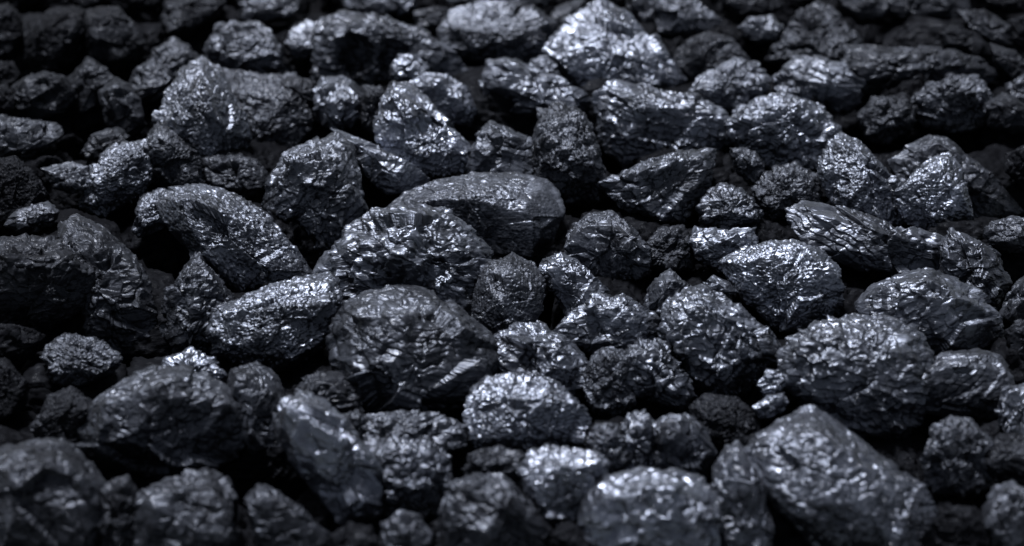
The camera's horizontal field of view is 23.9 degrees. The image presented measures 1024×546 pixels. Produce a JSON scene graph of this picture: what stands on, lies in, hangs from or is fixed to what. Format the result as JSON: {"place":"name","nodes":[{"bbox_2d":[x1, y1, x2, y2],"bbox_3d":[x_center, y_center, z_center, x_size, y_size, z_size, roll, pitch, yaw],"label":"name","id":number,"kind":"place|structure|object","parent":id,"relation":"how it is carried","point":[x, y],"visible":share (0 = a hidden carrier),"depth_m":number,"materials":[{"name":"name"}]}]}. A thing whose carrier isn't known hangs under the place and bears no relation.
{"place":"outdoors","nodes":[
{"label":"outdoors","id":0,"kind":"place"},
{"bbox_2d":[0,411,36,446],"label":"coal lump","id":1,"kind":"object","parent":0,"point":[14,429],"visible":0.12,"depth_m":1.13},
{"bbox_2d":[29,385,92,442],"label":"coal lump","id":2,"kind":"object","parent":1,"relation":"on","point":[64,413],"visible":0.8,"depth_m":1.11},
{"bbox_2d":[0,12,72,79],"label":"coal lump","id":3,"kind":"object","parent":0,"point":[30,20],"visible":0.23,"depth_m":1.38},
{"bbox_2d":[23,5,85,73],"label":"coal lump","id":4,"kind":"object","parent":3,"relation":"on","point":[53,41],"visible":0.92,"depth_m":1.36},
{"bbox_2d":[8,320,66,371],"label":"coal lump","id":5,"kind":"object","parent":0,"point":[55,331],"visible":0.09,"depth_m":1.20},
{"bbox_2d":[0,233,99,333],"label":"coal lump","id":6,"kind":"object","parent":5,"relation":"on","point":[47,282],"visible":0.98,"depth_m":1.18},
{"bbox_2d":[10,106,106,160],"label":"coal lump","id":7,"kind":"object","parent":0,"point":[78,131],"visible":0.16,"depth_m":1.33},
{"bbox_2d":[11,71,77,120],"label":"coal lump","id":8,"kind":"object","parent":7,"relation":"on","point":[44,95],"visible":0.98,"depth_m":1.32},
{"bbox_2d":[19,351,126,414],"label":"coal lump","id":9,"kind":"object","parent":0,"point":[33,371],"visible":0.16,"depth_m":1.15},
{"bbox_2d":[39,332,122,385],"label":"coal lump","id":10,"kind":"object","parent":9,"relation":"on","point":[75,359],"visible":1,"depth_m":1.15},
{"bbox_2d":[71,20,168,81],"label":"coal lump","id":11,"kind":"object","parent":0,"point":[155,35],"visible":0.23,"depth_m":1.38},
{"bbox_2d":[81,6,145,71],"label":"coal lump","id":12,"kind":"object","parent":11,"relation":"on","point":[114,39],"visible":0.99,"depth_m":1.37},
{"bbox_2d":[97,467,160,490],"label":"coal lump","id":13,"kind":"object","parent":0,"point":[140,482],"visible":0.14,"depth_m":1.11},
{"bbox_2d":[74,363,247,480],"bbox_3d":[-0.161,0.072,1.125,0.081,0.071,0.062,0,38,0],"label":"coal lump","id":14,"kind":"object","parent":13,"relation":"on","point":[158,422],"visible":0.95,"depth_m":1.10,"materials":[{"name":"stone"}]},
{"bbox_2d":[180,5,265,63],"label":"coal lump","id":15,"kind":"object","parent":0,"point":[196,40],"visible":0.13,"depth_m":1.40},
{"bbox_2d":[202,20,291,73],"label":"coal lump","id":16,"kind":"object","parent":15,"relation":"on","point":[253,46],"visible":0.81,"depth_m":1.36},
{"bbox_2d":[214,283,268,355],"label":"coal lump","id":17,"kind":"object","parent":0,"point":[237,294],"visible":0.06,"depth_m":1.21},
{"bbox_2d":[205,271,343,371],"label":"coal lump","id":18,"kind":"object","parent":17,"relation":"on","point":[281,326],"visible":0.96,"depth_m":1.16,"materials":[{"name":"stone"}]},
{"bbox_2d":[235,504,257,545],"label":"coal lump","id":19,"kind":"object","parent":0,"point":[242,523],"visible":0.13,"depth_m":1.08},
{"bbox_2d":[131,467,243,545],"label":"coal lump","id":20,"kind":"object","parent":19,"relation":"on","point":[192,507],"visible":1,"depth_m":1.05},
{"bbox_2d":[217,441,309,508],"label":"coal lump","id":21,"kind":"object","parent":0,"point":[247,471],"visible":0.19,"depth_m":1.11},
{"bbox_2d":[227,361,285,455],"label":"coal lump","id":22,"kind":"object","parent":21,"relation":"on","point":[257,391],"visible":0.71,"depth_m":1.11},
{"bbox_2d":[274,13,327,78],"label":"coal lump","id":23,"kind":"object","parent":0,"point":[301,68],"visible":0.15,"depth_m":1.39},
{"bbox_2d":[309,9,468,85],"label":"coal lump","id":24,"kind":"object","parent":23,"relation":"on","point":[359,49],"visible":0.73,"depth_m":1.36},
{"bbox_2d":[295,488,387,536],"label":"coal lump","id":25,"kind":"object","parent":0,"point":[309,500],"visible":0.23,"depth_m":1.08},
{"bbox_2d":[244,483,330,545],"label":"coal lump","id":26,"kind":"object","parent":25,"relation":"on","point":[277,517],"visible":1,"depth_m":1.05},
{"bbox_2d":[272,390,383,525],"bbox_3d":[-0.084,0.087,1.089,0.035,0.068,0.065,-19,42,-22],"label":"coal lump","id":27,"kind":"object","parent":25,"relation":"on","point":[334,462],"visible":0.99,"depth_m":1.07,"materials":[{"name":"stone"}]},
{"bbox_2d":[343,85,387,147],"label":"coal lump","id":28,"kind":"object","parent":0,"point":[356,129],"visible":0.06,"depth_m":1.33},
{"bbox_2d":[311,75,361,132],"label":"coal lump","id":29,"kind":"object","parent":28,"relation":"on","point":[337,103],"visible":0.98,"depth_m":1.31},
{"bbox_2d":[389,141,474,203],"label":"coal lump","id":30,"kind":"object","parent":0,"point":[397,195],"visible":0.15,"depth_m":1.29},
{"bbox_2d":[373,80,471,176],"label":"coal lump","id":31,"kind":"object","parent":30,"relation":"on","point":[413,125],"visible":0.83,"depth_m":1.28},
{"bbox_2d":[450,418,533,502],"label":"coal lump","id":32,"kind":"object","parent":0,"point":[459,459],"visible":0.09,"depth_m":1.11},
{"bbox_2d":[361,409,468,453],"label":"coal lump","id":33,"kind":"object","parent":32,"relation":"on","point":[448,434],"visible":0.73,"depth_m":1.10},
{"bbox_2d":[462,372,591,453],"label":"coal lump","id":34,"kind":"object","parent":32,"relation":"on","point":[524,412],"visible":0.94,"depth_m":1.11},
{"bbox_2d":[452,66,537,141],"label":"coal lump","id":35,"kind":"object","parent":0,"point":[496,108],"visible":0.34,"depth_m":1.33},
{"bbox_2d":[478,57,591,117],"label":"coal lump","id":36,"kind":"object","parent":35,"relation":"on","point":[527,89],"visible":0.73,"depth_m":1.33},
{"bbox_2d":[310,0,1023,545],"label":"ground","id":37,"kind":"structure","parent":0,"point":[966,142],"depth_m":1.39,"materials":[{"name":"black"}]},
{"bbox_2d":[0,437,105,545],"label":"coal lump","id":38,"kind":"object","parent":37,"relation":"on","point":[50,491],"visible":1,"depth_m":1.05,"materials":[{"name":"stone"}]},
{"bbox_2d":[97,474,137,545],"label":"coal lump","id":39,"kind":"object","parent":38,"relation":"on","point":[118,495],"visible":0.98,"depth_m":1.05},
{"bbox_2d":[56,213,157,363],"bbox_3d":[-0.201,0.012,1.208,0.037,0.064,0.077,-14,40,-17],"label":"coal lump","id":40,"kind":"object","parent":37,"relation":"on","point":[118,312],"visible":0.8,"depth_m":1.19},
{"bbox_2d":[70,160,167,230],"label":"coal lump","id":41,"kind":"object","parent":37,"relation":"on","point":[125,216],"visible":0.11,"depth_m":1.29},
{"bbox_2d":[78,138,153,217],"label":"coal lump","id":42,"kind":"object","parent":41,"relation":"on","point":[119,177],"visible":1,"depth_m":1.26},
{"bbox_2d":[143,121,205,189],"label":"coal lump","id":43,"kind":"object","parent":41,"relation":"on","point":[175,158],"visible":0.81,"depth_m":1.27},
{"bbox_2d":[64,260,175,367],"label":"coal lump","id":44,"kind":"object","parent":37,"relation":"on","point":[155,344],"visible":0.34,"depth_m":1.19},
{"bbox_2d":[156,251,235,355],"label":"coal lump","id":45,"kind":"object","parent":44,"relation":"on","point":[197,293],"visible":0.75,"depth_m":1.18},
{"bbox_2d":[231,139,287,203],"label":"coal lump","id":46,"kind":"object","parent":37,"relation":"on","point":[266,153],"visible":0.23,"depth_m":1.30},
{"bbox_2d":[151,55,251,156],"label":"coal lump","id":47,"kind":"object","parent":46,"relation":"on","point":[202,112],"visible":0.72,"depth_m":1.29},
{"bbox_2d":[201,150,268,198],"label":"coal lump","id":48,"kind":"object","parent":46,"relation":"on","point":[242,175],"visible":0.84,"depth_m":1.27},
{"bbox_2d":[252,202,333,269],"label":"coal lump","id":49,"kind":"object","parent":37,"relation":"on","point":[298,237],"visible":0.16,"depth_m":1.24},
{"bbox_2d":[156,183,312,291],"bbox_3d":[-0.140,-0.010,1.236,0.055,0.072,0.095,-26,45,-30],"label":"coal lump","id":50,"kind":"object","parent":49,"relation":"on","point":[239,242],"visible":0.73,"depth_m":1.22,"materials":[{"name":"stone"}]},
{"bbox_2d":[261,131,368,255],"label":"coal lump","id":51,"kind":"object","parent":49,"relation":"on","point":[314,186],"visible":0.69,"depth_m":1.24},
{"bbox_2d":[302,104,330,143],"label":"coal lump","id":52,"kind":"object","parent":37,"relation":"on","point":[319,130],"visible":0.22,"depth_m":1.33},
{"bbox_2d":[223,68,313,148],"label":"coal lump","id":53,"kind":"object","parent":52,"relation":"on","point":[272,107],"visible":0.58,"depth_m":1.32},
{"bbox_2d":[312,200,493,315],"bbox_3d":[-0.051,0.000,1.217,0.098,0.078,0.072,0,38,0],"label":"coal lump","id":54,"kind":"object","parent":37,"relation":"on","point":[445,254],"visible":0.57,"depth_m":1.19,"materials":[{"name":"stone"}]},
{"bbox_2d":[362,433,454,520],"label":"coal lump","id":55,"kind":"object","parent":37,"relation":"on","point":[418,474],"visible":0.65,"depth_m":1.08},
{"bbox_2d":[325,284,498,413],"bbox_3d":[-0.047,0.045,1.162,0.083,0.073,0.072,0,38,0],"label":"coal lump","id":56,"kind":"object","parent":37,"relation":"on","point":[392,348],"visible":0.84,"depth_m":1.14,"materials":[{"name":"stone"}]},
{"bbox_2d":[423,495,445,545],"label":"coal lump","id":57,"kind":"object","parent":37,"relation":"on","point":[431,523],"visible":0.06,"depth_m":1.08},
{"bbox_2d":[436,472,553,545],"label":"coal lump","id":58,"kind":"object","parent":57,"relation":"on","point":[489,509],"visible":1,"depth_m":1.05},
{"bbox_2d":[386,171,565,259],"bbox_3d":[-0.021,-0.024,1.259,0.097,0.061,0.064,0,38,0],"label":"coal lump","id":59,"kind":"object","parent":37,"relation":"on","point":[503,214],"visible":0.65,"depth_m":1.23,"materials":[{"name":"stone"}]},
{"bbox_2d":[436,0,558,64],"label":"coal lump","id":60,"kind":"object","parent":37,"relation":"on","point":[480,32],"visible":0.86,"depth_m":1.38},
{"bbox_2d":[471,252,546,334],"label":"coal lump","id":61,"kind":"object","parent":37,"relation":"on","point":[509,289],"visible":0.74,"depth_m":1.18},
{"bbox_2d":[493,320,588,401],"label":"coal lump","id":62,"kind":"object","parent":37,"relation":"on","point":[538,348],"visible":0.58,"depth_m":1.15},
{"bbox_2d":[516,443,610,529],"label":"coal lump","id":63,"kind":"object","parent":37,"relation":"on","point":[558,482],"visible":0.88,"depth_m":1.06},
{"bbox_2d":[549,276,647,360],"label":"coal lump","id":64,"kind":"object","parent":37,"relation":"on","point":[634,289],"visible":0.13,"depth_m":1.21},
{"bbox_2d":[538,252,609,316],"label":"coal lump","id":65,"kind":"object","parent":64,"relation":"on","point":[571,283],"visible":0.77,"depth_m":1.19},
{"bbox_2d":[552,292,660,354],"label":"coal lump","id":66,"kind":"object","parent":64,"relation":"on","point":[593,323],"visible":0.83,"depth_m":1.17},
{"bbox_2d":[561,207,685,281],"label":"coal lump","id":67,"kind":"object","parent":37,"relation":"on","point":[646,227],"visible":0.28,"depth_m":1.24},
{"bbox_2d":[564,210,651,279],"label":"coal lump","id":68,"kind":"object","parent":67,"relation":"on","point":[612,244],"visible":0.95,"depth_m":1.21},
{"bbox_2d":[567,412,716,484],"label":"coal lump","id":69,"kind":"object","parent":37,"relation":"on","point":[618,419],"visible":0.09,"depth_m":1.13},
{"bbox_2d":[653,412,716,478],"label":"coal lump","id":70,"kind":"object","parent":69,"relation":"on","point":[683,441],"visible":0.84,"depth_m":1.09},
{"bbox_2d":[688,393,760,459],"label":"coal lump","id":71,"kind":"object","parent":69,"relation":"on","point":[724,420],"visible":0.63,"depth_m":1.11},
{"bbox_2d":[627,10,688,58],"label":"coal lump","id":72,"kind":"object","parent":37,"relation":"on","point":[672,44],"visible":0.12,"depth_m":1.39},
{"bbox_2d":[541,0,687,89],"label":"coal lump","id":73,"kind":"object","parent":72,"relation":"on","point":[605,39],"visible":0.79,"depth_m":1.35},
{"bbox_2d":[614,141,737,228],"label":"coal lump","id":74,"kind":"object","parent":37,"relation":"on","point":[720,174],"visible":0.19,"depth_m":1.29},
{"bbox_2d":[598,147,716,224],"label":"coal lump","id":75,"kind":"object","parent":74,"relation":"on","point":[671,188],"visible":0.99,"depth_m":1.25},
{"bbox_2d":[627,366,746,417],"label":"coal lump","id":76,"kind":"object","parent":37,"relation":"on","point":[653,410],"visible":0.12,"depth_m":1.15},
{"bbox_2d":[582,346,636,415],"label":"coal lump","id":77,"kind":"object","parent":76,"relation":"on","point":[607,391],"visible":1,"depth_m":1.14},
{"bbox_2d":[623,337,696,411],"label":"coal lump","id":78,"kind":"object","parent":76,"relation":"on","point":[657,375],"visible":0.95,"depth_m":1.14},
{"bbox_2d":[656,283,781,396],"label":"coal lump","id":79,"kind":"object","parent":76,"relation":"on","point":[719,342],"visible":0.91,"depth_m":1.15,"materials":[{"name":"stone"}]},
{"bbox_2d":[662,82,734,148],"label":"coal lump","id":80,"kind":"object","parent":37,"relation":"on","point":[683,87],"visible":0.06,"depth_m":1.34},
{"bbox_2d":[591,79,730,167],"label":"coal lump","id":81,"kind":"object","parent":80,"relation":"on","point":[639,119],"visible":0.81,"depth_m":1.30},
{"bbox_2d":[688,57,771,112],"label":"coal lump","id":82,"kind":"object","parent":80,"relation":"on","point":[731,84],"visible":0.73,"depth_m":1.33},
{"bbox_2d":[673,31,750,83],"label":"coal lump","id":83,"kind":"object","parent":37,"relation":"on","point":[695,56],"visible":0.69,"depth_m":1.36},
{"bbox_2d":[685,215,798,276],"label":"coal lump","id":84,"kind":"object","parent":37,"relation":"on","point":[767,228],"visible":0.07,"depth_m":1.24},
{"bbox_2d":[696,182,763,229],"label":"coal lump","id":85,"kind":"object","parent":84,"relation":"on","point":[722,205],"visible":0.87,"depth_m":1.24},
{"bbox_2d":[751,160,822,219],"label":"coal lump","id":86,"kind":"object","parent":84,"relation":"on","point":[776,190],"visible":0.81,"depth_m":1.26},
{"bbox_2d":[723,147,827,202],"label":"coal lump","id":87,"kind":"object","parent":37,"relation":"on","point":[737,180],"visible":0.12,"depth_m":1.29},
{"bbox_2d":[724,88,841,171],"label":"coal lump","id":88,"kind":"object","parent":87,"relation":"on","point":[779,127],"visible":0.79,"depth_m":1.29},
{"bbox_2d":[765,83,867,143],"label":"coal lump","id":89,"kind":"object","parent":37,"relation":"on","point":[847,122],"visible":0.13,"depth_m":1.33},
{"bbox_2d":[781,54,865,111],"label":"coal lump","id":90,"kind":"object","parent":89,"relation":"on","point":[835,85],"visible":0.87,"depth_m":1.33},
{"bbox_2d":[760,267,873,335],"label":"coal lump","id":91,"kind":"object","parent":37,"relation":"on","point":[856,286],"visible":0.09,"depth_m":1.21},
{"bbox_2d":[718,238,846,332],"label":"coal lump","id":92,"kind":"object","parent":91,"relation":"on","point":[789,285],"visible":0.97,"depth_m":1.18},
{"bbox_2d":[814,0,897,97],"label":"coal lump","id":93,"kind":"object","parent":37,"relation":"on","point":[874,33],"visible":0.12,"depth_m":1.39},
{"bbox_2d":[763,0,862,69],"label":"coal lump","id":94,"kind":"object","parent":93,"relation":"on","point":[818,27],"visible":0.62,"depth_m":1.37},
{"bbox_2d":[826,149,917,227],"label":"coal lump","id":95,"kind":"object","parent":37,"relation":"on","point":[884,157],"visible":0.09,"depth_m":1.30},
{"bbox_2d":[816,132,904,226],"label":"coal lump","id":96,"kind":"object","parent":95,"relation":"on","point":[852,173],"visible":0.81,"depth_m":1.26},
{"bbox_2d":[866,73,961,153],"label":"coal lump","id":97,"kind":"object","parent":37,"relation":"on","point":[910,88],"visible":0.27,"depth_m":1.33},
{"bbox_2d":[856,92,917,144],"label":"coal lump","id":98,"kind":"object","parent":97,"relation":"on","point":[883,120],"visible":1,"depth_m":1.30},
{"bbox_2d":[840,44,999,96],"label":"coal lump","id":99,"kind":"object","parent":97,"relation":"on","point":[876,68],"visible":0.71,"depth_m":1.34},
{"bbox_2d":[911,72,992,133],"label":"coal lump","id":100,"kind":"object","parent":97,"relation":"on","point":[952,103],"visible":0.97,"depth_m":1.32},
{"bbox_2d":[913,352,944,441],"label":"coal lump","id":101,"kind":"object","parent":37,"relation":"on","point":[924,427],"visible":0.04,"depth_m":1.16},
{"bbox_2d":[775,313,933,441],"bbox_3d":[0.162,0.054,1.147,0.076,0.068,0.069,0,38,0],"label":"coal lump","id":102,"kind":"object","parent":101,"relation":"on","point":[859,375],"visible":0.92,"depth_m":1.12,"materials":[{"name":"stone"}]},
{"bbox_2d":[921,348,1014,420],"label":"coal lump","id":103,"kind":"object","parent":101,"relation":"on","point":[970,383],"visible":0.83,"depth_m":1.13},
{"bbox_2d":[854,267,1004,352],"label":"coal lump","id":104,"kind":"object","parent":37,"relation":"on","point":[945,312],"visible":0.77,"depth_m":1.17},
{"bbox_2d":[926,216,1023,300],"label":"coal lump","id":105,"kind":"object","parent":37,"relation":"on","point":[1013,264],"visible":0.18,"depth_m":1.24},
{"bbox_2d":[785,200,947,277],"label":"coal lump","id":106,"kind":"object","parent":105,"relation":"on","point":[868,244],"visible":0.84,"depth_m":1.21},
{"bbox_2d":[894,151,973,229],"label":"coal lump","id":107,"kind":"object","parent":105,"relation":"on","point":[931,192],"visible":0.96,"depth_m":1.25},
{"bbox_2d":[937,227,1012,309],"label":"coal lump","id":108,"kind":"object","parent":105,"relation":"on","point":[968,259],"visible":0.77,"depth_m":1.20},
{"bbox_2d":[930,417,1023,494],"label":"coal lump","id":109,"kind":"object","parent":37,"relation":"on","point":[991,428],"visible":0.1,"depth_m":1.13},
{"bbox_2d":[919,415,994,499],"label":"coal lump","id":110,"kind":"object","parent":109,"relation":"on","point":[953,457],"visible":0.99,"depth_m":1.09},
{"bbox_2d":[968,141,1023,218],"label":"coal lump","id":111,"kind":"object","parent":37,"relation":"on","point":[990,158],"visible":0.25,"depth_m":1.29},
{"bbox_2d":[887,134,1023,217],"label":"coal lump","id":112,"kind":"object","parent":111,"relation":"on","point":[989,194],"visible":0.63,"depth_m":1.28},
{"bbox_2d":[981,480,1023,545],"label":"coal lump","id":113,"kind":"object","parent":37,"relation":"on","point":[1002,512],"visible":0.97,"depth_m":1.05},
{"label":"coal lump","id":114,"kind":"object","parent":37,"relation":"on","visible":0},
{"bbox_2d":[330,128,430,194],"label":"coal lump","id":115,"kind":"object","parent":114,"relation":"on","point":[384,171],"visible":0.84,"depth_m":1.27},
{"bbox_2d":[930,490,987,515],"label":"coal lump","id":116,"kind":"object","parent":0,"point":[943,503],"visible":0.18,"depth_m":1.10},
{"bbox_2d":[743,404,938,545],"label":"coal lump","id":117,"kind":"object","parent":116,"relation":"on","point":[826,478],"visible":0.95,"depth_m":1.06,"materials":[{"name":"stone"}]},
{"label":"coal lump","id":118,"kind":"object","parent":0,"visible":0},
{"bbox_2d":[464,120,536,174],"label":"coal lump","id":119,"kind":"object","parent":118,"relation":"on","point":[498,148],"visible":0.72,"depth_m":1.28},
{"bbox_2d":[531,101,606,206],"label":"coal lump","id":120,"kind":"object","parent":118,"relation":"on","point":[566,160],"visible":0.96,"depth_m":1.27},
{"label":"coal lump","id":121,"kind":"object","parent":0,"visible":0},
{"bbox_2d":[577,466,722,545],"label":"coal lump","id":122,"kind":"object","parent":121,"relation":"on","point":[647,506],"visible":1,"depth_m":1.05,"materials":[{"name":"stone"}]},
{"bbox_2d":[710,439,774,545],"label":"coal lump","id":123,"kind":"object","parent":121,"relation":"on","point":[739,486],"visible":0.93,"depth_m":1.06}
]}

